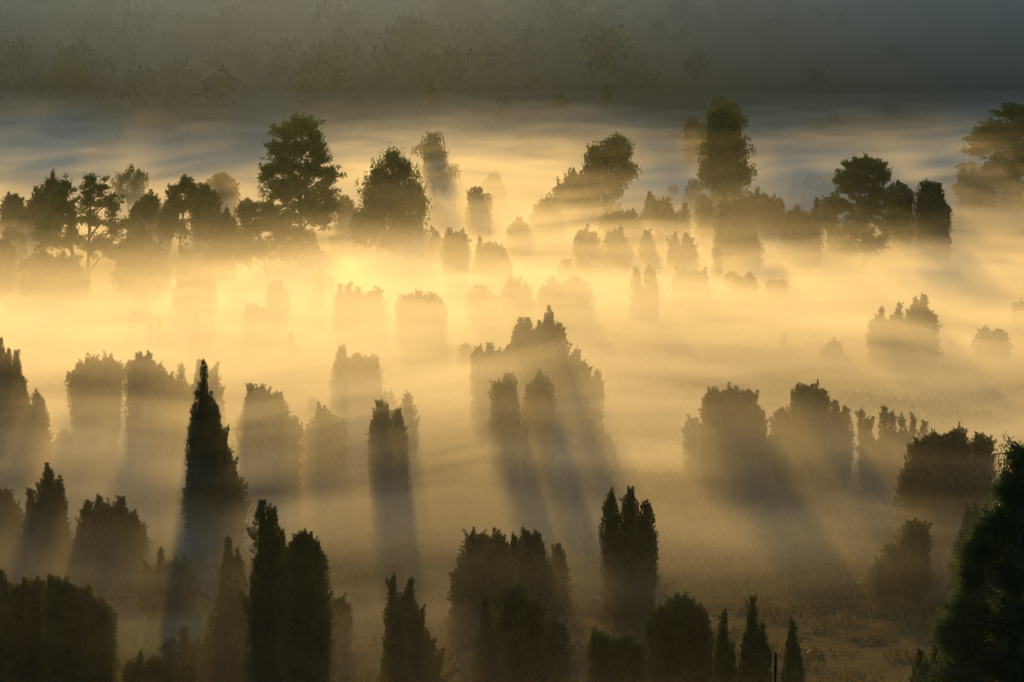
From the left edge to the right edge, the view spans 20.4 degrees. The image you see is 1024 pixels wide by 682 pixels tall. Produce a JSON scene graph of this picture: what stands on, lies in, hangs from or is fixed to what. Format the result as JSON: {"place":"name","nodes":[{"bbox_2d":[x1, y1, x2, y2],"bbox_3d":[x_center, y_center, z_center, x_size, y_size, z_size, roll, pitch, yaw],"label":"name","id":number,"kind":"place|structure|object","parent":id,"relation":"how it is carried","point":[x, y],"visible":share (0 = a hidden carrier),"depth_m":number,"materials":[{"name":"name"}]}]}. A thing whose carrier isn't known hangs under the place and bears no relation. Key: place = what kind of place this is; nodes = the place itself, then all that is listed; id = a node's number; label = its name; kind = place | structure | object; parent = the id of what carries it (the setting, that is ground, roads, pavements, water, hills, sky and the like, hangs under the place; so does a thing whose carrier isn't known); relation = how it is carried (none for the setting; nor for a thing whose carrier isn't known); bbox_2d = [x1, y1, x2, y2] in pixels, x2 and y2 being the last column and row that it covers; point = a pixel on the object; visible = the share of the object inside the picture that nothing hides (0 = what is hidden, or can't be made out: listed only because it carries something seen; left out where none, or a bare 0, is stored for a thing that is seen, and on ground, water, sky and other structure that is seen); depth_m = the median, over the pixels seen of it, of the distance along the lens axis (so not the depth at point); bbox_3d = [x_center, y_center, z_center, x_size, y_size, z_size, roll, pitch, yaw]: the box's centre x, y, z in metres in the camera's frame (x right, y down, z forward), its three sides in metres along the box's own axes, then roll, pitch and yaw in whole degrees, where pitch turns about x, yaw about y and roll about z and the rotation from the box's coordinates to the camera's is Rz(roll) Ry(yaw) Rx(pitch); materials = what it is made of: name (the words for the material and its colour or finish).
{"place":"outdoors","nodes":[
{"label":"outdoors","id":0,"kind":"place"},
{"bbox_2d":[0,0,1023,681],"bbox_3d":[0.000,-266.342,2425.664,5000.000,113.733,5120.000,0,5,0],"label":"ground","id":1,"kind":"structure","parent":0,"point":[950,82],"depth_m":523.16,"materials":[{"name":"brown plant"}]},
{"bbox_2d":[0,486,24,581],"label":"juniper bush","id":2,"kind":"object","parent":1,"relation":"on","point":[11,521],"visible":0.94,"depth_m":122.85,"materials":[{"name":"green plant"}]},
{"bbox_2d":[0,569,46,681],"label":"juniper bush","id":3,"kind":"object","parent":1,"relation":"on","point":[21,615],"visible":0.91,"depth_m":97.31,"materials":[{"name":"green plant"}]},
{"bbox_2d":[0,337,56,511],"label":"juniper tree","id":4,"kind":"object","parent":1,"relation":"on","point":[25,442],"visible":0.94,"depth_m":140.77,"materials":[{"name":"green plant"}]},
{"bbox_2d":[14,462,76,585],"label":"juniper tree","id":5,"kind":"object","parent":1,"relation":"on","point":[45,544],"visible":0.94,"depth_m":121.32,"materials":[{"name":"green plant"}]},
{"bbox_2d":[14,245,91,300],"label":"juniper bush","id":6,"kind":"object","parent":1,"relation":"on","point":[44,276],"visible":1,"depth_m":269.94,"materials":[{"name":"green plant"}]},
{"bbox_2d":[25,173,94,269],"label":"oak tree","id":7,"kind":"object","parent":1,"relation":"on","point":[58,208],"visible":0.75,"depth_m":284.64,"materials":[{"name":"green plant"}]},
{"bbox_2d":[46,50,93,125],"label":"broadleaf tree","id":8,"kind":"object","parent":1,"relation":"on","point":[71,73],"visible":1,"depth_m":651.57,"materials":[{"name":"green plant"}]},
{"bbox_2d":[33,573,120,681],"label":"juniper bush","id":9,"kind":"object","parent":1,"relation":"on","point":[79,627],"visible":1,"depth_m":95.93,"materials":[{"name":"green plant"}]},
{"bbox_2d":[50,428,105,487],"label":"juniper shrub","id":10,"kind":"object","parent":1,"relation":"on","point":[80,460],"visible":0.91,"depth_m":149.32,"materials":[{"name":"green plant"}]},
{"bbox_2d":[64,350,127,470],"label":"juniper tree","id":11,"kind":"object","parent":1,"relation":"on","point":[94,385],"visible":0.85,"depth_m":154.15,"materials":[{"name":"green plant"}]},
{"bbox_2d":[70,172,138,291],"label":"oak tree","id":12,"kind":"object","parent":1,"relation":"on","point":[105,247],"visible":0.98,"depth_m":278.90,"materials":[{"name":"green plant"}]},
{"bbox_2d":[68,494,155,597],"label":"juniper bush","id":13,"kind":"object","parent":1,"relation":"on","point":[111,545],"visible":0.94,"depth_m":118.50,"materials":[{"name":"green plant"}]},
{"bbox_2d":[106,164,150,217],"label":"birch tree","id":14,"kind":"object","parent":1,"relation":"on","point":[134,186],"visible":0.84,"depth_m":403.48,"materials":[{"name":"green plant"}]},
{"bbox_2d":[104,232,173,300],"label":"juniper tree","id":15,"kind":"object","parent":1,"relation":"on","point":[141,258],"visible":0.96,"depth_m":269.14,"materials":[{"name":"green plant"}]},
{"bbox_2d":[122,350,191,482],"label":"juniper tree","id":16,"kind":"object","parent":1,"relation":"on","point":[147,380],"visible":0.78,"depth_m":151.16,"materials":[{"name":"green plant"}]},
{"bbox_2d":[119,648,199,681],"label":"juniper shrub","id":17,"kind":"object","parent":1,"relation":"on","point":[153,671],"visible":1,"depth_m":94.35,"materials":[{"name":"green plant"}]},
{"bbox_2d":[148,394,176,491],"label":"juniper bush","id":18,"kind":"object","parent":1,"relation":"on","point":[163,448],"visible":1,"depth_m":148.23,"materials":[{"name":"green plant"}]},
{"bbox_2d":[135,546,200,618],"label":"juniper bush","id":19,"kind":"object","parent":1,"relation":"on","point":[170,584],"visible":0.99,"depth_m":114.39,"materials":[{"name":"green plant"}]},
{"bbox_2d":[153,174,205,251],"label":"oak tree","id":20,"kind":"object","parent":1,"relation":"on","point":[176,205],"visible":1,"depth_m":346.05,"materials":[{"name":"green plant"}]},
{"bbox_2d":[159,625,205,681],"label":"juniper shrub","id":21,"kind":"object","parent":1,"relation":"on","point":[169,647],"visible":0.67,"depth_m":101.30,"materials":[{"name":"green plant"}]},
{"bbox_2d":[169,257,218,323],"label":"juniper bush","id":22,"kind":"object","parent":1,"relation":"on","point":[196,289],"visible":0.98,"depth_m":242.87,"materials":[{"name":"green plant"}]},
{"bbox_2d":[175,358,226,433],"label":"juniper bush","id":23,"kind":"object","parent":1,"relation":"on","point":[214,385],"visible":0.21,"depth_m":155.00,"materials":[{"name":"green plant"}]},
{"bbox_2d":[187,191,215,250],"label":"juniper tree","id":24,"kind":"object","parent":1,"relation":"on","point":[201,217],"visible":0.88,"depth_m":347.95,"materials":[{"name":"green plant"}]},
{"bbox_2d":[179,357,256,562],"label":"juniper tree","id":25,"kind":"object","parent":1,"relation":"on","point":[216,503],"visible":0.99,"depth_m":126.19,"materials":[{"name":"green plant"}]},
{"bbox_2d":[200,241,241,286],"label":"juniper bush","id":26,"kind":"object","parent":1,"relation":"on","point":[217,258],"visible":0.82,"depth_m":285.11,"materials":[{"name":"green plant"}]},
{"bbox_2d":[204,206,239,255],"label":"juniper bush","id":27,"kind":"object","parent":1,"relation":"on","point":[223,226],"visible":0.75,"depth_m":330.84,"materials":[{"name":"green plant"}]},
{"bbox_2d":[198,582,250,681],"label":"juniper bush","id":28,"kind":"object","parent":1,"relation":"on","point":[222,649],"visible":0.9,"depth_m":101.19,"materials":[{"name":"green plant"}]},
{"bbox_2d":[206,535,251,634],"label":"juniper bush","id":29,"kind":"object","parent":1,"relation":"on","point":[231,568],"visible":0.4,"depth_m":109.51,"materials":[{"name":"green plant"}]},
{"bbox_2d":[240,301,273,348],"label":"juniper bush","id":30,"kind":"object","parent":1,"relation":"on","point":[256,320],"visible":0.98,"depth_m":223.78,"materials":[{"name":"green plant"}]},
{"bbox_2d":[237,499,286,681],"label":"juniper tree","id":31,"kind":"object","parent":1,"relation":"on","point":[258,611],"visible":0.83,"depth_m":96.15,"materials":[{"name":"green plant"}]},
{"bbox_2d":[231,383,304,499],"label":"juniper bush","id":32,"kind":"object","parent":1,"relation":"on","point":[269,449],"visible":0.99,"depth_m":147.03,"materials":[{"name":"green plant"}]},
{"bbox_2d":[228,197,323,284],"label":"oak tree","id":33,"kind":"object","parent":1,"relation":"on","point":[278,225],"visible":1,"depth_m":287.20,"materials":[{"name":"green plant"}]},
{"bbox_2d":[264,279,291,335],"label":"juniper bush","id":34,"kind":"object","parent":1,"relation":"on","point":[277,296],"visible":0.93,"depth_m":231.90,"materials":[{"name":"green plant"}]},
{"bbox_2d":[256,111,347,231],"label":"broadleaf tree","id":35,"kind":"object","parent":1,"relation":"on","point":[287,189],"visible":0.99,"depth_m":340.27,"materials":[{"name":"green plant"}]},
{"bbox_2d":[270,527,339,681],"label":"juniper tree","id":36,"kind":"object","parent":1,"relation":"on","point":[303,606],"visible":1,"depth_m":94.44,"materials":[{"name":"green plant"}]},
{"bbox_2d":[301,400,352,492],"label":"juniper bush","id":37,"kind":"object","parent":1,"relation":"on","point":[325,454],"visible":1,"depth_m":150.06,"materials":[{"name":"green plant"}]},
{"bbox_2d":[327,592,356,654],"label":"juniper bush","id":38,"kind":"object","parent":1,"relation":"on","point":[342,631],"visible":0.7,"depth_m":107.95,"materials":[{"name":"green plant"}]},
{"bbox_2d":[326,344,385,447],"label":"juniper tree","id":39,"kind":"object","parent":1,"relation":"on","point":[357,385],"visible":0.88,"depth_m":165.64,"materials":[{"name":"green plant"}]},
{"bbox_2d":[327,281,391,346],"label":"juniper tree","id":40,"kind":"object","parent":1,"relation":"on","point":[359,316],"visible":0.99,"depth_m":223.39,"materials":[{"name":"green plant"}]},
{"bbox_2d":[365,397,392,517],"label":"juniper tree","id":41,"kind":"object","parent":1,"relation":"on","point":[377,456],"visible":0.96,"depth_m":141.06,"materials":[{"name":"green plant"}]},
{"bbox_2d":[346,142,431,259],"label":"birch tree","id":42,"kind":"object","parent":1,"relation":"on","point":[386,193],"visible":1,"depth_m":332.52,"materials":[{"name":"green plant"}]},
{"bbox_2d":[385,408,411,518],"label":"juniper tree","id":43,"kind":"object","parent":1,"relation":"on","point":[398,455],"visible":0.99,"depth_m":140.58,"materials":[{"name":"green plant"}]},
{"bbox_2d":[392,289,426,359],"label":"juniper bush","id":44,"kind":"object","parent":1,"relation":"on","point":[406,330],"visible":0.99,"depth_m":213.41,"materials":[{"name":"green plant"}]},
{"bbox_2d":[376,572,459,681],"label":"juniper tree","id":45,"kind":"object","parent":1,"relation":"on","point":[409,646],"visible":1,"depth_m":96.88,"materials":[{"name":"green plant"}]},
{"bbox_2d":[416,291,449,360],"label":"juniper tree","id":46,"kind":"object","parent":1,"relation":"on","point":[433,340],"visible":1,"depth_m":213.26,"materials":[{"name":"green plant"}]},
{"bbox_2d":[409,130,460,207],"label":"birch tree","id":47,"kind":"object","parent":1,"relation":"on","point":[435,165],"visible":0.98,"depth_m":400.33,"materials":[{"name":"green plant"}]},
{"bbox_2d":[436,227,472,288],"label":"juniper tree","id":48,"kind":"object","parent":1,"relation":"on","point":[454,256],"visible":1,"depth_m":285.93,"materials":[{"name":"green plant"}]},
{"bbox_2d":[463,186,487,249],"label":"juniper tree","id":49,"kind":"object","parent":1,"relation":"on","point":[475,213],"visible":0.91,"depth_m":350.16,"materials":[{"name":"green plant"}]},
{"bbox_2d":[462,283,500,331],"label":"juniper bush","id":50,"kind":"object","parent":1,"relation":"on","point":[481,308],"visible":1,"depth_m":233.88,"materials":[{"name":"green plant"}]},
{"bbox_2d":[468,342,514,447],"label":"juniper bush","id":51,"kind":"object","parent":1,"relation":"on","point":[485,368],"visible":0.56,"depth_m":166.15,"materials":[{"name":"green plant"}]},
{"bbox_2d":[470,236,513,286],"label":"juniper bush","id":52,"kind":"object","parent":1,"relation":"on","point":[490,266],"visible":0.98,"depth_m":288.04,"materials":[{"name":"green plant"}]},
{"bbox_2d":[442,526,559,640],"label":"juniper bush","id":53,"kind":"object","parent":1,"relation":"on","point":[488,565],"visible":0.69,"depth_m":109.98,"materials":[{"name":"green plant"}]},
{"bbox_2d":[0,0,1009,127],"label":"wood","id":54,"kind":"object","parent":1,"relation":"on","point":[333,46],"visible":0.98,"depth_m":679.84,"materials":[{"name":"green plant"}]},
{"bbox_2d":[486,370,524,492],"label":"juniper bush","id":55,"kind":"object","parent":1,"relation":"on","point":[504,424],"visible":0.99,"depth_m":148.44,"materials":[{"name":"green plant"}]},
{"bbox_2d":[0,314,1023,681],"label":"fog","id":56,"kind":"object","parent":1,"relation":"on","point":[658,354],"visible":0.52,"depth_m":156.24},
{"bbox_2d":[495,273,536,334],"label":"juniper bush","id":57,"kind":"object","parent":1,"relation":"on","point":[515,302],"visible":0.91,"depth_m":234.86,"materials":[{"name":"green plant"}]},
{"bbox_2d":[502,216,536,260],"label":"juniper bush","id":58,"kind":"object","parent":1,"relation":"on","point":[516,244],"visible":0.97,"depth_m":328.69,"materials":[{"name":"green plant"}]},
{"bbox_2d":[466,578,574,681],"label":"juniper bush","id":59,"kind":"object","parent":1,"relation":"on","point":[510,647],"visible":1,"depth_m":97.17,"materials":[{"name":"green plant"}]},
{"bbox_2d":[507,316,533,447],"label":"juniper bush","id":60,"kind":"object","parent":1,"relation":"on","point":[521,340],"visible":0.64,"depth_m":165.39,"materials":[{"name":"green plant"}]},
{"bbox_2d":[519,368,559,494],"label":"juniper bush","id":61,"kind":"object","parent":1,"relation":"on","point":[539,453],"visible":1,"depth_m":148.44,"materials":[{"name":"green plant"}]},
{"bbox_2d":[526,194,567,249],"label":"juniper tree","id":62,"kind":"object","parent":1,"relation":"on","point":[545,226],"visible":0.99,"depth_m":347.94,"materials":[{"name":"green plant"}]},
{"bbox_2d":[531,273,570,332],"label":"juniper bush","id":63,"kind":"object","parent":1,"relation":"on","point":[553,295],"visible":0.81,"depth_m":234.11,"materials":[{"name":"green plant"}]},
{"bbox_2d":[525,305,595,452],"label":"juniper tree","id":64,"kind":"object","parent":1,"relation":"on","point":[562,369],"visible":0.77,"depth_m":164.48,"materials":[{"name":"green plant"}]},
{"bbox_2d":[549,542,573,620],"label":"juniper bush","id":65,"kind":"object","parent":1,"relation":"on","point":[556,560],"visible":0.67,"depth_m":114.64,"materials":[{"name":"green plant"}]},
{"bbox_2d":[547,162,603,243],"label":"juniper bush","id":66,"kind":"object","parent":1,"relation":"on","point":[578,198],"visible":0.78,"depth_m":361.99,"materials":[{"name":"green plant"}]},
{"bbox_2d":[561,273,596,334],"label":"juniper bush","id":67,"kind":"object","parent":1,"relation":"on","point":[580,311],"visible":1,"depth_m":233.62,"materials":[{"name":"green plant"}]},
{"bbox_2d":[570,420,619,481],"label":"juniper bush","id":68,"kind":"object","parent":1,"relation":"on","point":[595,456],"visible":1,"depth_m":152.59,"materials":[{"name":"green plant"}]},
{"bbox_2d":[582,131,642,205],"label":"broadleaf tree","id":69,"kind":"object","parent":1,"relation":"on","point":[612,158],"visible":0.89,"depth_m":377.17,"materials":[{"name":"green plant"}]},
{"bbox_2d":[596,224,634,282],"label":"juniper bush","id":70,"kind":"object","parent":1,"relation":"on","point":[615,257],"visible":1,"depth_m":293.21,"materials":[{"name":"green plant"}]},
{"bbox_2d":[584,626,651,681],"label":"juniper bush","id":71,"kind":"object","parent":1,"relation":"on","point":[624,658],"visible":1,"depth_m":93.20,"materials":[{"name":"green plant"}]},
{"bbox_2d":[596,207,643,264],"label":"juniper bush","id":72,"kind":"object","parent":1,"relation":"on","point":[628,223],"visible":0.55,"depth_m":324.31,"materials":[{"name":"green plant"}]},
{"bbox_2d":[597,485,661,622],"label":"juniper tree","id":73,"kind":"object","parent":1,"relation":"on","point":[629,574],"visible":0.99,"depth_m":114.02,"materials":[{"name":"green plant"}]},
{"bbox_2d":[638,590,715,681],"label":"juniper bush","id":74,"kind":"object","parent":1,"relation":"on","point":[678,637],"visible":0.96,"depth_m":96.05,"materials":[{"name":"green plant"}]},
{"bbox_2d":[666,266,711,310],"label":"juniper bush","id":75,"kind":"object","parent":1,"relation":"on","point":[690,292],"visible":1,"depth_m":259.41,"materials":[{"name":"green plant"}]},
{"bbox_2d":[678,413,702,481],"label":"juniper shrub","id":76,"kind":"object","parent":1,"relation":"on","point":[692,437],"visible":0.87,"depth_m":150.98,"materials":[{"name":"green plant"}]},
{"bbox_2d":[679,116,707,181],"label":"juniper bush","id":77,"kind":"object","parent":1,"relation":"on","point":[690,134],"visible":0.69,"depth_m":537.50,"materials":[{"name":"green plant"}]},
{"bbox_2d":[710,608,738,681],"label":"juniper tree","id":78,"kind":"object","parent":1,"relation":"on","point":[724,667],"visible":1,"depth_m":88.98,"materials":[{"name":"green plant"}]},
{"bbox_2d":[695,97,759,200],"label":"birch tree","id":79,"kind":"object","parent":1,"relation":"on","point":[723,124],"visible":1,"depth_m":368.51,"materials":[{"name":"green plant"}]},
{"bbox_2d":[707,197,764,280],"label":"juniper tree","id":80,"kind":"object","parent":1,"relation":"on","point":[737,239],"visible":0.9,"depth_m":296.93,"materials":[{"name":"green plant"}]},
{"bbox_2d":[694,381,781,494],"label":"juniper tree","id":81,"kind":"object","parent":1,"relation":"on","point":[738,449],"visible":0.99,"depth_m":147.38,"materials":[{"name":"green plant"}]},
{"bbox_2d":[730,271,759,311],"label":"juniper shrub","id":82,"kind":"object","parent":1,"relation":"on","point":[744,294],"visible":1,"depth_m":258.23,"materials":[{"name":"green plant"}]},
{"bbox_2d":[736,594,774,681],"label":"juniper tree","id":83,"kind":"object","parent":1,"relation":"on","point":[755,656],"visible":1,"depth_m":89.06,"materials":[{"name":"green plant"}]},
{"bbox_2d":[736,186,783,253],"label":"juniper tree","id":84,"kind":"object","parent":1,"relation":"on","point":[764,211],"visible":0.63,"depth_m":338.90,"materials":[{"name":"green plant"}]},
{"bbox_2d":[780,616,805,681],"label":"juniper tree","id":85,"kind":"object","parent":1,"relation":"on","point":[793,670],"visible":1,"depth_m":86.99,"materials":[{"name":"green plant"}]},
{"bbox_2d":[772,204,823,267],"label":"juniper bush","id":86,"kind":"object","parent":1,"relation":"on","point":[800,238],"visible":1,"depth_m":316.57,"materials":[{"name":"green plant"}]},
{"bbox_2d":[771,459,845,506],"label":"juniper shrub","id":87,"kind":"object","parent":1,"relation":"on","point":[802,485],"visible":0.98,"depth_m":143.82,"materials":[{"name":"green plant"}]},
{"bbox_2d":[768,379,855,488],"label":"juniper tree","id":88,"kind":"object","parent":1,"relation":"on","point":[813,436],"visible":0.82,"depth_m":148.74,"materials":[{"name":"green plant"}]},
{"bbox_2d":[821,152,907,269],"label":"oak tree","id":89,"kind":"object","parent":1,"relation":"on","point":[875,191],"visible":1,"depth_m":315.99,"materials":[{"name":"green plant"}]},
{"bbox_2d":[863,305,892,369],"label":"juniper bush","id":90,"kind":"object","parent":1,"relation":"on","point":[878,335],"visible":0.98,"depth_m":206.38,"materials":[{"name":"green plant"}]},
{"bbox_2d":[855,405,928,496],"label":"juniper tree","id":91,"kind":"object","parent":1,"relation":"on","point":[881,461],"visible":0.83,"depth_m":147.73,"materials":[{"name":"green plant"}]},
{"bbox_2d":[864,517,934,601],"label":"juniper bush","id":92,"kind":"object","parent":1,"relation":"on","point":[911,559],"visible":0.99,"depth_m":118.56,"materials":[{"name":"green plant"}]},
{"bbox_2d":[883,180,916,255],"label":"juniper bush","id":93,"kind":"object","parent":1,"relation":"on","point":[899,243],"visible":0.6,"depth_m":333.97,"materials":[{"name":"green plant"}]},
{"bbox_2d":[900,293,943,372],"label":"juniper bush","id":94,"kind":"object","parent":1,"relation":"on","point":[920,331],"visible":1,"depth_m":205.72,"materials":[{"name":"green plant"}]},
{"bbox_2d":[913,178,947,256],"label":"juniper bush","id":95,"kind":"object","parent":1,"relation":"on","point":[930,193],"visible":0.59,"depth_m":332.30,"materials":[{"name":"green plant"}]},
{"bbox_2d":[891,422,998,548],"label":"juniper tree","id":96,"kind":"object","parent":1,"relation":"on","point":[944,477],"visible":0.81,"depth_m":130.67,"materials":[{"name":"green plant"}]},
{"bbox_2d":[914,431,1023,681],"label":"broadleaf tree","id":97,"kind":"object","parent":1,"relation":"on","point":[978,654],"visible":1,"depth_m":76.72,"materials":[{"name":"needle"},{"name":"bark"}]},
{"bbox_2d":[953,100,1023,179],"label":"tree","id":98,"kind":"object","parent":1,"relation":"on","point":[997,135],"visible":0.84,"depth_m":415.91,"materials":[{"name":"green plant"}]},
{"bbox_2d":[970,325,1012,369],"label":"juniper bush","id":99,"kind":"object","parent":1,"relation":"on","point":[992,349],"visible":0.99,"depth_m":207.37,"materials":[{"name":"green plant"}]},
{"bbox_2d":[970,178,1023,227],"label":"juniper shrub","id":100,"kind":"object","parent":1,"relation":"on","point":[1012,206],"visible":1,"depth_m":382.50,"materials":[{"name":"green plant"}]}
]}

